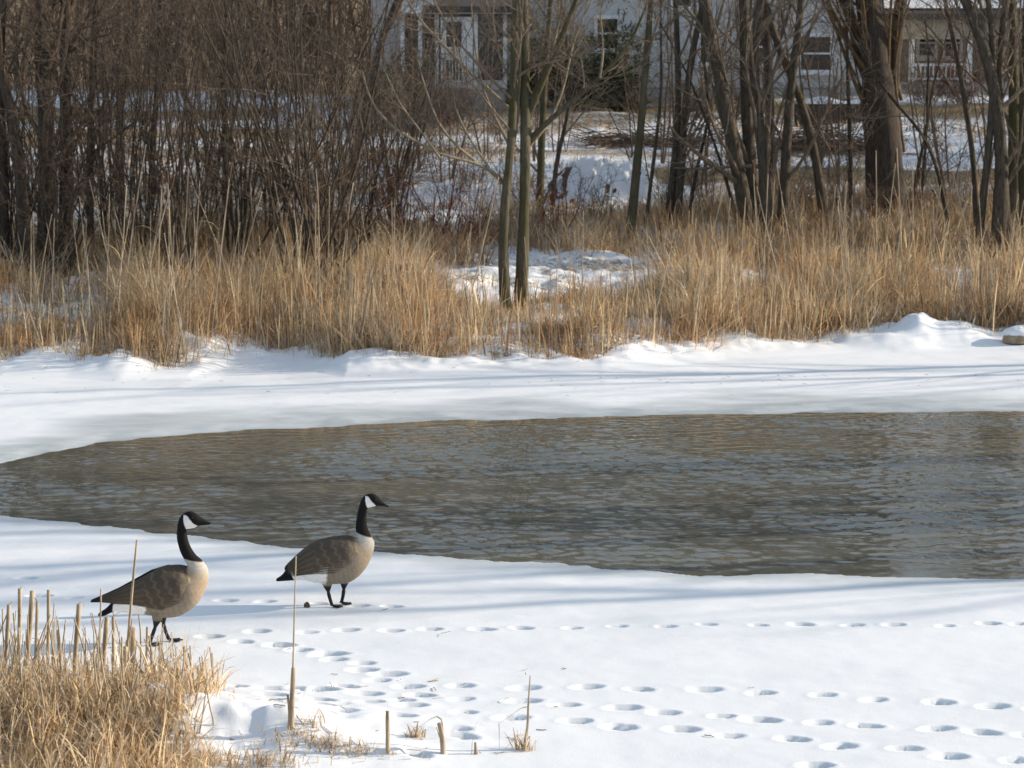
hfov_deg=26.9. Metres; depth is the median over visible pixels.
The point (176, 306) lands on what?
reed stalk
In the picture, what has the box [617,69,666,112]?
garden shrub
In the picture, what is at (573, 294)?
reed stalk
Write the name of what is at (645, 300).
reed stalk
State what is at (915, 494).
pond water
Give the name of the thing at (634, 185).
bare tree
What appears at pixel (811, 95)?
sapling
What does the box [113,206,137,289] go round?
reed stalk
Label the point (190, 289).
reed stalk
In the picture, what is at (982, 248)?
reed stalk
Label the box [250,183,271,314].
reed stalk
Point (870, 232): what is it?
cattail
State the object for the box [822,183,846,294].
reed stalk
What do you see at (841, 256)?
reed stalk
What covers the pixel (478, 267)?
reed stalk
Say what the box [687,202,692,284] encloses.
reed stalk
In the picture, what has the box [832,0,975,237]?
bare tree
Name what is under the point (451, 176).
sapling
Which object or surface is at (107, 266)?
reed stalk
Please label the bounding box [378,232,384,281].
reed stalk
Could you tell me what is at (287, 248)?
reed stalk
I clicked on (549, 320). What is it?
reed stalk
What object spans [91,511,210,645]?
canada goose
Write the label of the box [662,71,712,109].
garden shrub
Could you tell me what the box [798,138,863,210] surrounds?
brush
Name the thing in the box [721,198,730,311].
reed stalk
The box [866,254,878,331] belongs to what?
reed stalk
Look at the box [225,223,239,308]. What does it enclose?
reed stalk
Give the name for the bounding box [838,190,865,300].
reed stalk
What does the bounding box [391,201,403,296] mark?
reed stalk
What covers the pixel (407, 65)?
sapling
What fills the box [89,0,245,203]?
thicket shrub
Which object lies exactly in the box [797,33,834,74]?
window
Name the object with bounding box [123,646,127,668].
reed stub
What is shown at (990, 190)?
brush
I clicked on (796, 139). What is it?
brush pile
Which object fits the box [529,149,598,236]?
red twig shrub
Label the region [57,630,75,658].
reed stub
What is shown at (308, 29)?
woodland
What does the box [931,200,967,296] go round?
reed stalk
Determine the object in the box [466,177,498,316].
reed stalk
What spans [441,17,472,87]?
door
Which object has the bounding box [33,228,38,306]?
reed stalk
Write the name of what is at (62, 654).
stalks
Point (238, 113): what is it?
thicket shrub
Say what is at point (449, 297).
reed stalk
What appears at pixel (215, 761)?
grass tuft
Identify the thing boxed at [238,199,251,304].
reed stalk
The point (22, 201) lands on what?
bare tree
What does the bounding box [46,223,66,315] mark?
reed stalk
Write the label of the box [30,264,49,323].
reed stalk
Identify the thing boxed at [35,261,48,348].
reed stalk
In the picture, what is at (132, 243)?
reed stalk
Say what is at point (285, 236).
cattail
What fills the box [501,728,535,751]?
grass tuft
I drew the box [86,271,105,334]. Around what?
reed stalk
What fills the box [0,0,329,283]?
thicket shrub
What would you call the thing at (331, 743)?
grass tuft
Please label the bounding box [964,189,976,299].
reed stalk
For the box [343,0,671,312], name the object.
twin trunk tree
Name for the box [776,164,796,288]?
reed stalk
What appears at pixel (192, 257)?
reed stalk
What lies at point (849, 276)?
reed stalk
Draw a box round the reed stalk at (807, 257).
[798,218,819,289]
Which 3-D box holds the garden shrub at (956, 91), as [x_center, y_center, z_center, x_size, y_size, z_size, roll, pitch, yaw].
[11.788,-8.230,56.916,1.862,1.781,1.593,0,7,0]
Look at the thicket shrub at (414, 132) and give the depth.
44.70 m
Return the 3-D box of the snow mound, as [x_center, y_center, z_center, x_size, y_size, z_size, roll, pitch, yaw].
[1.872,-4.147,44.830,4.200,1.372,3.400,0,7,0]
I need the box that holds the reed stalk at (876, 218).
[875,160,891,276]
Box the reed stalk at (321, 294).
[317,236,336,352]
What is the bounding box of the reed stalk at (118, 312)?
[116,185,126,338]
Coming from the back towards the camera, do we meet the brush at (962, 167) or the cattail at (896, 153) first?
the brush at (962, 167)
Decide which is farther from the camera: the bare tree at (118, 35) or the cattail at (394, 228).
the bare tree at (118, 35)
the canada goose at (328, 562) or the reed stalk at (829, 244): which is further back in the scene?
the reed stalk at (829, 244)
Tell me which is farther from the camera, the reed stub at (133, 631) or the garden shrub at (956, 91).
the garden shrub at (956, 91)
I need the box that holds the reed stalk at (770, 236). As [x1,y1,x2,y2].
[764,178,774,292]
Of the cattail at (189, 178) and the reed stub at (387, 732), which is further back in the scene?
the cattail at (189, 178)
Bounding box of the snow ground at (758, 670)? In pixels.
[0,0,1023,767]
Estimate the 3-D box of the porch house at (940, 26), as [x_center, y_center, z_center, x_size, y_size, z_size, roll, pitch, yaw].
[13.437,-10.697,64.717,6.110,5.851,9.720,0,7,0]
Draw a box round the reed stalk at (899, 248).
[898,207,901,283]
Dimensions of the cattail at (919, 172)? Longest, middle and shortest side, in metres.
2.054 x 0.396 x 0.096 m
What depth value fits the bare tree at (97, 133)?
37.53 m
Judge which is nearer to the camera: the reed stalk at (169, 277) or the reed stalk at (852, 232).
the reed stalk at (169, 277)
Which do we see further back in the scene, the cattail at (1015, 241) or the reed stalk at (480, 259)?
the cattail at (1015, 241)
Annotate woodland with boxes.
[5,0,371,94]
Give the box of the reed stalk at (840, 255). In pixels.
[837,192,852,303]
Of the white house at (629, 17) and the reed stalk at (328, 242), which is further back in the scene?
the white house at (629, 17)
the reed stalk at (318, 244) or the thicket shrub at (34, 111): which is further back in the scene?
the thicket shrub at (34, 111)
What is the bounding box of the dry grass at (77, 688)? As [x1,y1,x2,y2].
[0,619,249,767]
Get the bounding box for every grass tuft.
[155,728,260,767]
[205,735,333,767]
[244,723,429,758]
[296,708,325,731]
[403,722,435,739]
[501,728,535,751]
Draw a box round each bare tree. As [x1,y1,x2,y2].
[0,0,87,273]
[0,0,144,267]
[5,0,118,267]
[5,0,182,250]
[13,0,147,260]
[58,0,177,204]
[105,0,169,245]
[193,0,328,222]
[347,0,460,176]
[449,0,588,216]
[534,0,712,223]
[541,0,623,211]
[625,0,700,239]
[634,0,767,237]
[640,0,838,221]
[649,1,755,221]
[656,16,738,222]
[664,0,789,226]
[664,0,866,247]
[672,0,834,178]
[724,0,892,240]
[739,0,928,224]
[748,0,856,223]
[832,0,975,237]
[852,0,1007,233]
[870,0,1023,231]
[899,5,971,202]
[930,0,1023,259]
[989,0,1023,245]
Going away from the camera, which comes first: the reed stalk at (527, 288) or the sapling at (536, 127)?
the reed stalk at (527, 288)
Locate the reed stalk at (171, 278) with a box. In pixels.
[170,232,176,315]
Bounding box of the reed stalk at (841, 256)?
[838,201,853,311]
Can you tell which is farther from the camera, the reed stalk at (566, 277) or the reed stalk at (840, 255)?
the reed stalk at (840, 255)
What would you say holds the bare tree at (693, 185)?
on the snow ground at (758, 670)
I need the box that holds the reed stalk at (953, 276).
[953,249,954,318]
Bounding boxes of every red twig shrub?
[358,150,447,244]
[392,144,491,244]
[401,147,532,253]
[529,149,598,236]
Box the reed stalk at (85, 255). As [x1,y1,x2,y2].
[79,196,108,312]
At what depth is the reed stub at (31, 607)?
13.02 m
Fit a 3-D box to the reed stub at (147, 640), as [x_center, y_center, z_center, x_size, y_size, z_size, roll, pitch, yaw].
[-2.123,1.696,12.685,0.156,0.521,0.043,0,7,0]
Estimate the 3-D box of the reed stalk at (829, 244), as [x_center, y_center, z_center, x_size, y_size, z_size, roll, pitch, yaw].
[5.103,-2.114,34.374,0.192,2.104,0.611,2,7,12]
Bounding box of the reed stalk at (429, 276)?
[428,238,434,314]
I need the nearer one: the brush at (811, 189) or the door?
the brush at (811, 189)
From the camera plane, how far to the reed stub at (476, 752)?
11.59 m
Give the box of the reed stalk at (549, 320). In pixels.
[545,292,560,349]
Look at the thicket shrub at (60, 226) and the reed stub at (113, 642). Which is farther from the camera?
the thicket shrub at (60, 226)
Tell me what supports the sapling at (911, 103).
on the snow ground at (758, 670)
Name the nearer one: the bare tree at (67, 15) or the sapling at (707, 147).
the bare tree at (67, 15)
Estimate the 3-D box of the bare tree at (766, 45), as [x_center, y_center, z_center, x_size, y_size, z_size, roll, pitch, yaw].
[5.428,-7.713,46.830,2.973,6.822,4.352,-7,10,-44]
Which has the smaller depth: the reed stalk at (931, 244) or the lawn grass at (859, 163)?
the reed stalk at (931, 244)
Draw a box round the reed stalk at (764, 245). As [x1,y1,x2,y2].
[761,174,774,312]
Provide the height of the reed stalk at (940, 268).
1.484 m
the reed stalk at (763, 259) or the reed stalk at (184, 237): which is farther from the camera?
the reed stalk at (763, 259)
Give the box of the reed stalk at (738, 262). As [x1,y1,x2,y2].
[737,220,747,308]
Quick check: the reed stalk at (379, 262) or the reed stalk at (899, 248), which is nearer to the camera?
the reed stalk at (379, 262)
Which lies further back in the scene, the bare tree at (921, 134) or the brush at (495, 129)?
the brush at (495, 129)
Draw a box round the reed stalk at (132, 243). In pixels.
[130,213,154,294]
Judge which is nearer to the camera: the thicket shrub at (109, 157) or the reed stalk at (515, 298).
the reed stalk at (515, 298)
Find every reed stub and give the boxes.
[0,602,23,661]
[16,586,25,677]
[22,590,42,669]
[30,590,54,669]
[34,598,46,667]
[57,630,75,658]
[67,602,84,672]
[98,589,101,665]
[100,617,109,670]
[112,612,127,671]
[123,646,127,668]
[130,627,137,673]
[145,627,163,665]
[183,646,189,674]
[287,695,289,728]
[372,711,389,753]
[403,716,445,753]
[471,723,480,754]
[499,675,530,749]
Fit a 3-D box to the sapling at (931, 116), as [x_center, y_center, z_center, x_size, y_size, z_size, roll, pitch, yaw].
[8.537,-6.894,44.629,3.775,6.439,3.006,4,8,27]
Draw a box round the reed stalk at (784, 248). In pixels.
[779,192,786,299]
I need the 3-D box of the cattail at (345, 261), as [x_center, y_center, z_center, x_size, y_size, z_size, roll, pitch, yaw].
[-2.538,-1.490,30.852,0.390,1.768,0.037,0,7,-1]
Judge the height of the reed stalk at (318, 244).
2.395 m
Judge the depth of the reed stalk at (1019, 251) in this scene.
34.70 m
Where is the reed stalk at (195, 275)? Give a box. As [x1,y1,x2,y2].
[193,212,204,333]
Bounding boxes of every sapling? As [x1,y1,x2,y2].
[332,0,482,177]
[350,0,462,170]
[394,18,494,181]
[425,0,545,159]
[492,0,602,161]
[533,22,612,151]
[554,0,681,160]
[625,0,697,163]
[645,0,741,197]
[666,0,779,162]
[697,0,833,182]
[760,0,903,168]
[773,3,864,186]
[852,0,980,172]
[885,0,1019,192]
[906,0,1018,173]
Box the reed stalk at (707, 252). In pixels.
[689,185,724,320]
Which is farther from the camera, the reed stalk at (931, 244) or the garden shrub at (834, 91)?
the garden shrub at (834, 91)
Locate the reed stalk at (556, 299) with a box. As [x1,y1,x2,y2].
[556,267,566,339]
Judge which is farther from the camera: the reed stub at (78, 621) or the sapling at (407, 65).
the sapling at (407, 65)
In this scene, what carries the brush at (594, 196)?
on the snow ground at (758, 670)
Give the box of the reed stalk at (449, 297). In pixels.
[444,253,455,336]
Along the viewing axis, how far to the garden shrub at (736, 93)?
55.01 m
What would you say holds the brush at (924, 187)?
on the snow ground at (758, 670)
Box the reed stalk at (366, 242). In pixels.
[360,204,373,283]
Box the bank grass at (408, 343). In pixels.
[0,217,1023,367]
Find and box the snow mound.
[529,154,665,211]
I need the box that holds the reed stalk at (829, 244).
[824,187,836,291]
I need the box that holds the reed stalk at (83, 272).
[80,218,94,318]
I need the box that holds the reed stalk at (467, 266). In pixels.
[465,232,478,296]
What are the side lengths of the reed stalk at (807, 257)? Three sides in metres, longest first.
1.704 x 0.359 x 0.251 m
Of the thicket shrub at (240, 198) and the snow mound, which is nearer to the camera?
the thicket shrub at (240, 198)
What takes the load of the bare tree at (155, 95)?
on the snow ground at (758, 670)
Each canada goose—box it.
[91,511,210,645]
[276,493,388,607]
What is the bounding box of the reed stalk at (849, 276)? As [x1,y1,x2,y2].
[837,206,869,332]
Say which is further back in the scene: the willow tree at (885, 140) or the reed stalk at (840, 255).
the willow tree at (885, 140)
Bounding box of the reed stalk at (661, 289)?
[648,231,674,341]
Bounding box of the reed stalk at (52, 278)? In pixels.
[51,218,57,317]
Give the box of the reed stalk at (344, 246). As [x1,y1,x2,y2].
[337,182,356,312]
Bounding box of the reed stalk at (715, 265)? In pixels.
[715,248,716,292]
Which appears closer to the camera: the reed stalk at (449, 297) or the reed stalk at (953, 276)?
the reed stalk at (449, 297)
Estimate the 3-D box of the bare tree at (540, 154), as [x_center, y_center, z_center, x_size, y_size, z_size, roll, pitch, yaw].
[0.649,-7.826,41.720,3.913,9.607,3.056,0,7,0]
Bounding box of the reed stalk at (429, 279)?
[424,249,433,321]
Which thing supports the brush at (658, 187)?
on the snow ground at (758, 670)
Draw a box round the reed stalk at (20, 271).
[9,228,25,314]
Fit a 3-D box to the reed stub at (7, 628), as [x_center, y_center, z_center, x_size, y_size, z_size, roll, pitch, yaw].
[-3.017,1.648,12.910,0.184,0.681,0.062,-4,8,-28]
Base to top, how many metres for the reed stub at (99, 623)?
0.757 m
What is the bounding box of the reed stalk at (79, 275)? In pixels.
[73,222,84,319]
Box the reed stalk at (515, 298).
[506,264,523,332]
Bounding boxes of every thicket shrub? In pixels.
[0,0,140,263]
[0,0,167,280]
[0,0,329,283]
[5,0,198,221]
[5,1,82,196]
[5,10,129,210]
[6,0,185,254]
[7,0,318,246]
[8,9,161,227]
[11,0,169,203]
[23,0,248,262]
[80,0,289,209]
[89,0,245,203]
[98,0,489,285]
[122,0,356,190]
[122,0,389,269]
[129,0,361,212]
[165,0,449,252]
[188,0,396,201]
[194,0,411,197]
[201,0,412,204]
[232,0,452,270]
[252,0,467,252]
[311,0,475,226]
[316,22,451,205]
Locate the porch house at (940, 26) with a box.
[884,0,1022,94]
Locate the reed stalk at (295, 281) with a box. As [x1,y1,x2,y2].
[291,242,301,318]
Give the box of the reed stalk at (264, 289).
[251,247,275,326]
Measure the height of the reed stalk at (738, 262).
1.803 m
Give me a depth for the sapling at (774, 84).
44.95 m
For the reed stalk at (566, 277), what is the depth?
31.62 m
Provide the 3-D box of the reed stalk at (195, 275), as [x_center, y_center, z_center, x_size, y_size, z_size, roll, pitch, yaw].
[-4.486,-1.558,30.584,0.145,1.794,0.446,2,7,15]
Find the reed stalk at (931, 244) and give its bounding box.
[923,186,940,300]
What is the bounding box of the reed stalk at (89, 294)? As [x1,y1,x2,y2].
[85,243,98,342]
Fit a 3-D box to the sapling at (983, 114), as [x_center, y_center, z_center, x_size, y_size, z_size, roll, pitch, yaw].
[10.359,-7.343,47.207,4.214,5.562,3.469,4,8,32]
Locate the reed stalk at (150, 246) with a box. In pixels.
[137,212,150,305]
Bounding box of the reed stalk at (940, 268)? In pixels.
[934,234,945,301]
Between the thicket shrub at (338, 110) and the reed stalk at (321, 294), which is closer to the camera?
the reed stalk at (321, 294)
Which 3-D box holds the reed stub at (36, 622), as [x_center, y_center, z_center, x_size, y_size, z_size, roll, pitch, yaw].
[-2.863,1.627,12.848,0.091,0.730,0.125,4,8,29]
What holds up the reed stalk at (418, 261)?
on the snow ground at (758, 670)
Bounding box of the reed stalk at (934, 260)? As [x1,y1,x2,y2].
[933,210,947,301]
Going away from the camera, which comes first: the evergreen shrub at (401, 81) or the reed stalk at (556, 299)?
the reed stalk at (556, 299)
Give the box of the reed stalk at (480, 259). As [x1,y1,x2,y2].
[478,207,489,305]
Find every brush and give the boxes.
[403,96,467,172]
[443,124,507,189]
[463,108,557,206]
[480,90,519,144]
[562,154,630,227]
[641,142,705,211]
[662,113,780,217]
[741,134,835,214]
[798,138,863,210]
[842,170,899,226]
[895,152,954,221]
[905,138,977,212]
[968,150,1007,225]
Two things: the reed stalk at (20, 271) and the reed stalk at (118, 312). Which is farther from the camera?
the reed stalk at (20, 271)
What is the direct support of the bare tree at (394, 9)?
on the snow ground at (758, 670)
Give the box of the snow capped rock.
[1001,325,1023,343]
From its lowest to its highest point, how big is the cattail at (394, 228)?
2.024 m
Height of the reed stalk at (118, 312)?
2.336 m
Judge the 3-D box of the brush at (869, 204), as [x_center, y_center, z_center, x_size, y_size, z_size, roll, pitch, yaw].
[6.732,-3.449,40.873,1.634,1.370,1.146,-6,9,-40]
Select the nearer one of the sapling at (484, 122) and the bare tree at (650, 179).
the bare tree at (650, 179)
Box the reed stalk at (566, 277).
[552,242,585,310]
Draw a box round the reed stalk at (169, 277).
[167,196,189,330]
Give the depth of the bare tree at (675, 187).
40.60 m
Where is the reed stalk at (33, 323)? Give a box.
[23,294,43,351]
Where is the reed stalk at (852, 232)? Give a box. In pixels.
[852,201,862,268]
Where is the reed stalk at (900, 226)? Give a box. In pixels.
[896,148,923,292]
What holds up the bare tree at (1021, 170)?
on the snow ground at (758, 670)
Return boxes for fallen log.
[795,194,843,208]
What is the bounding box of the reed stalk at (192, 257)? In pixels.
[183,219,201,293]
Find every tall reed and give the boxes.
[126,540,137,662]
[289,556,305,729]
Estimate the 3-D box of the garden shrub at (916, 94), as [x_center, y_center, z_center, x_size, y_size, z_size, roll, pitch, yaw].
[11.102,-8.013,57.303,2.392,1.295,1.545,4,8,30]
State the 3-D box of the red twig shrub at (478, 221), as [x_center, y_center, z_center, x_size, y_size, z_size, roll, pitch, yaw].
[-0.840,-3.279,38.494,2.451,2.085,1.942,0,7,0]
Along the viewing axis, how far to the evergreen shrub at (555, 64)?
55.07 m
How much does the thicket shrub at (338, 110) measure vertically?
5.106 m
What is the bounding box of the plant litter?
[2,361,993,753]
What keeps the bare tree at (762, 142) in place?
on the snow ground at (758, 670)
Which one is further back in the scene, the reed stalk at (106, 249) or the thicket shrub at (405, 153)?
the thicket shrub at (405, 153)
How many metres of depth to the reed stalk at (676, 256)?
33.13 m
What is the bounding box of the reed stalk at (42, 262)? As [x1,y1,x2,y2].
[25,215,51,299]
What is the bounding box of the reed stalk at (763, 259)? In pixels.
[755,199,777,316]
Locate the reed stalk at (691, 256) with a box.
[687,218,696,291]
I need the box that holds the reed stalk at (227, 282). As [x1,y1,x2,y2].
[219,244,248,324]
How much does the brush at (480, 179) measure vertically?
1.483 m
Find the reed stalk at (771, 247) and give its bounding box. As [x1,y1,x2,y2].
[756,186,787,316]
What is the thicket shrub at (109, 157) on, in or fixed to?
on the snow ground at (758, 670)
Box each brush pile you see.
[556,111,725,149]
[741,117,923,160]
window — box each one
[592,15,620,52]
[669,0,692,10]
[696,33,708,66]
[750,28,762,64]
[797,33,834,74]
[914,39,937,60]
[941,39,962,60]
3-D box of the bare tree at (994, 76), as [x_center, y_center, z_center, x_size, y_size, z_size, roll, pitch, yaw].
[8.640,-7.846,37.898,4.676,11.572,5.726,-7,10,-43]
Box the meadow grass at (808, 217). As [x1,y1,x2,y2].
[0,158,1023,305]
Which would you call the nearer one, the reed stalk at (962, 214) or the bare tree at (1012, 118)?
the reed stalk at (962, 214)
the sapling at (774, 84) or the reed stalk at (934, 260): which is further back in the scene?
the sapling at (774, 84)
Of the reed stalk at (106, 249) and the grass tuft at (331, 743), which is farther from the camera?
the reed stalk at (106, 249)
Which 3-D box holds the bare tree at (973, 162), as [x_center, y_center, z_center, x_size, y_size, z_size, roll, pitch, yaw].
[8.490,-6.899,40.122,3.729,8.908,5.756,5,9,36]
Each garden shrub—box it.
[341,42,429,130]
[407,58,483,128]
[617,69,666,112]
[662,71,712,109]
[728,74,774,112]
[815,76,856,100]
[899,61,967,101]
[922,49,985,103]
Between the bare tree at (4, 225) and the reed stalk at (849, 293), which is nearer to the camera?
the reed stalk at (849, 293)
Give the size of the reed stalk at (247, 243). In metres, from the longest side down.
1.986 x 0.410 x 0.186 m
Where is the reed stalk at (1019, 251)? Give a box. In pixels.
[1014,226,1023,286]
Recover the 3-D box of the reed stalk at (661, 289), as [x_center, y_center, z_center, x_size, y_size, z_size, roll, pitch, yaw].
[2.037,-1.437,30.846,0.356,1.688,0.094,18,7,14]
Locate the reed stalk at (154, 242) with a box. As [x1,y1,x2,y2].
[142,181,166,313]
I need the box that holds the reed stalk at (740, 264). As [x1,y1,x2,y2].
[735,197,750,329]
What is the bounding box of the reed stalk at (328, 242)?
[327,186,338,297]
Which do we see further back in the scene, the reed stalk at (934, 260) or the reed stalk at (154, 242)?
the reed stalk at (934, 260)
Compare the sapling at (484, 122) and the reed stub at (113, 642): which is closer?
the reed stub at (113, 642)
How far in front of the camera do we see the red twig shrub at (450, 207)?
38.68 m
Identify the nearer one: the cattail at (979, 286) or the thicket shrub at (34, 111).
the cattail at (979, 286)
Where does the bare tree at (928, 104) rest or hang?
on the snow ground at (758, 670)
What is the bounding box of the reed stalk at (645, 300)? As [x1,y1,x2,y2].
[638,246,659,341]
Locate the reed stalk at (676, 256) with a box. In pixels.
[671,215,683,301]
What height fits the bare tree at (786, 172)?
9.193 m
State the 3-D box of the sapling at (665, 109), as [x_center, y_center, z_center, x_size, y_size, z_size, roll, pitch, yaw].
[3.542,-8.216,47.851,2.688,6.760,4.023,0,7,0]
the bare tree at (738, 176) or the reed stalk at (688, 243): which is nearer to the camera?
the reed stalk at (688, 243)
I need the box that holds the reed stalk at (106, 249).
[102,212,114,290]
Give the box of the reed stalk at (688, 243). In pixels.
[688,222,691,284]
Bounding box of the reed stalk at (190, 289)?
[190,247,203,333]
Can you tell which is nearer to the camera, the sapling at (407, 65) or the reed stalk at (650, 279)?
the reed stalk at (650, 279)
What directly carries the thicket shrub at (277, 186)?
on the snow ground at (758, 670)
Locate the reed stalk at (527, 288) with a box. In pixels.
[524,237,529,329]
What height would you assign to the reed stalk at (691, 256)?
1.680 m
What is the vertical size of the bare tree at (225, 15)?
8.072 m
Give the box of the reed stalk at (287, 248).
[274,180,314,312]
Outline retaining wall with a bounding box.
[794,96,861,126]
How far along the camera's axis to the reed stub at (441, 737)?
11.55 m
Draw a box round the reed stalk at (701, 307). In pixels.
[694,274,709,339]
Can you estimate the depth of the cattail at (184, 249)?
29.40 m
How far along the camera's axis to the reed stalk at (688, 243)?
33.90 m
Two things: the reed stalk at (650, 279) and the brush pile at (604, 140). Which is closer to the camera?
the reed stalk at (650, 279)
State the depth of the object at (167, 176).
30.40 m
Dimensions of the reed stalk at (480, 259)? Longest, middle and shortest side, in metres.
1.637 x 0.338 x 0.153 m
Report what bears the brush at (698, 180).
on the snow ground at (758, 670)
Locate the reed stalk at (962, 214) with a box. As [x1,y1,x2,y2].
[951,167,984,279]
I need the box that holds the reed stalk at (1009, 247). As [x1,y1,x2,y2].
[994,194,1018,295]
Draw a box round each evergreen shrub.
[362,53,431,113]
[500,46,568,108]
[504,7,674,111]
[593,30,642,112]
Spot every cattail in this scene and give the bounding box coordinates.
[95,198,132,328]
[100,209,123,298]
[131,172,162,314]
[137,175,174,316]
[145,243,186,346]
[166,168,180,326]
[186,170,232,280]
[194,162,231,334]
[254,217,280,303]
[281,204,288,286]
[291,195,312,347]
[312,190,318,316]
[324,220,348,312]
[370,186,395,289]
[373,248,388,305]
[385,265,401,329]
[393,201,408,298]
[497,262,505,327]
[649,221,660,305]
[735,205,759,332]
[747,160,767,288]
[858,207,873,291]
[882,149,897,280]
[894,200,912,312]
[902,169,925,278]
[965,251,995,320]
[1008,196,1023,289]
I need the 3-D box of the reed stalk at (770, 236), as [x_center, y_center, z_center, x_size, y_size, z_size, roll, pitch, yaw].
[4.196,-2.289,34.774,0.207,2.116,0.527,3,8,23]
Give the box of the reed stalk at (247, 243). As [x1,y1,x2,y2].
[232,193,261,300]
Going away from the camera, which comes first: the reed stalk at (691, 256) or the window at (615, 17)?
the reed stalk at (691, 256)
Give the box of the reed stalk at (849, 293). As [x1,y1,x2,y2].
[842,248,850,331]
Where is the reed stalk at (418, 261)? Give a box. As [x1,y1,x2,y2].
[417,227,420,304]
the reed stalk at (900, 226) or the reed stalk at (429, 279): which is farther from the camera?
the reed stalk at (900, 226)
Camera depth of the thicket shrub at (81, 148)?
44.55 m
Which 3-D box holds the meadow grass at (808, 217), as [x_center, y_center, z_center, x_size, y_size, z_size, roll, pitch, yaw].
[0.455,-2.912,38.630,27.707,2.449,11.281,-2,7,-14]
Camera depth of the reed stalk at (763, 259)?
33.38 m
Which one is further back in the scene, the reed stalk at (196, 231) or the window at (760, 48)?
the window at (760, 48)
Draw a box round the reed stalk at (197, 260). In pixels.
[195,222,198,299]
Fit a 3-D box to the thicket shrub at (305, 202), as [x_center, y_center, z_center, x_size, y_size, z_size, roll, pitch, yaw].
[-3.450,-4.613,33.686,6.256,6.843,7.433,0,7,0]
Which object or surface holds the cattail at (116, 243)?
on the snow ground at (758, 670)
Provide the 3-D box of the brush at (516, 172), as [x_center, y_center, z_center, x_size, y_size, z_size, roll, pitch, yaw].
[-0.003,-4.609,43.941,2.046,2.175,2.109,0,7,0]
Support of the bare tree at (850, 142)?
on the snow ground at (758, 670)
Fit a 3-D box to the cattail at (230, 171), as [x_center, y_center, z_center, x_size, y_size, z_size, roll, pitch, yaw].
[-4.369,-1.927,30.505,0.486,2.523,0.117,6,9,-9]
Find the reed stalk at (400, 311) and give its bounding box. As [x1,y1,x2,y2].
[400,293,400,340]
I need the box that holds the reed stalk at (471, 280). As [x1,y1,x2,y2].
[467,238,480,327]
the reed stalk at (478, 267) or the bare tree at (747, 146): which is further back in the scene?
the bare tree at (747, 146)
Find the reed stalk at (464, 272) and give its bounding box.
[459,234,469,309]
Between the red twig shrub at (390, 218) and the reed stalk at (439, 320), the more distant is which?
the red twig shrub at (390, 218)
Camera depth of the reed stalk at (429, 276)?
30.84 m
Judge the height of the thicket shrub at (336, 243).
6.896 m
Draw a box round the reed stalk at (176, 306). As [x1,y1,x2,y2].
[164,233,186,363]
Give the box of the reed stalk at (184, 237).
[181,166,194,297]
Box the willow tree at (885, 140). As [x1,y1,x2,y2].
[806,0,910,229]
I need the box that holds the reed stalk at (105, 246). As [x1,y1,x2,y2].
[89,180,138,326]
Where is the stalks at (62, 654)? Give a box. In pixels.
[0,603,224,740]
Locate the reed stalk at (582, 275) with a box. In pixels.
[582,243,589,311]
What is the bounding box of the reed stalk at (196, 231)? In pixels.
[193,181,204,292]
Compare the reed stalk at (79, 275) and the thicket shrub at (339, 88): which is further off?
the thicket shrub at (339, 88)
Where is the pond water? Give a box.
[0,411,1023,578]
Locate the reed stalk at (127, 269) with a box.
[123,144,146,295]
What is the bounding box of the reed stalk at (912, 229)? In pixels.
[912,163,924,299]
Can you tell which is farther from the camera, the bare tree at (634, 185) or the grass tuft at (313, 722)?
the bare tree at (634, 185)
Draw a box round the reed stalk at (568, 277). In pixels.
[565,246,571,309]
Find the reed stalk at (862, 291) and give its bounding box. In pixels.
[857,245,871,331]
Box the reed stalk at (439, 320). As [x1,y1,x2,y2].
[435,274,453,357]
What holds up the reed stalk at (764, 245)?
on the snow ground at (758, 670)
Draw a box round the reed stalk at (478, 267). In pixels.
[477,221,483,300]
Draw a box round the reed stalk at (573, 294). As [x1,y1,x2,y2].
[570,262,577,329]
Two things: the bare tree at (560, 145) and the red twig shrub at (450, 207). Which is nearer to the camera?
the red twig shrub at (450, 207)
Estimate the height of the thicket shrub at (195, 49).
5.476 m
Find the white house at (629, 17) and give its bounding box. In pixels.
[371,0,883,114]
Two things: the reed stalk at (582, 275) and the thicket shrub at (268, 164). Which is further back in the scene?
the thicket shrub at (268, 164)
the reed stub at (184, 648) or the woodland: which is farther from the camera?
the woodland
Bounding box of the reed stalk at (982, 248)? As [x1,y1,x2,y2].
[979,200,985,300]
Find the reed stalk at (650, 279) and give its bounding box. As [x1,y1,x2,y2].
[646,229,662,319]
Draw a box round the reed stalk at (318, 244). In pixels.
[313,170,337,310]
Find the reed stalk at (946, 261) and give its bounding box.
[943,212,961,301]
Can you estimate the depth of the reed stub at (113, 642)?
12.68 m
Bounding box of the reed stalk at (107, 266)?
[105,194,112,324]
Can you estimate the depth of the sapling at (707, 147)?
45.10 m
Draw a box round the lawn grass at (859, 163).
[9,100,1007,215]
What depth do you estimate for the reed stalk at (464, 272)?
31.93 m

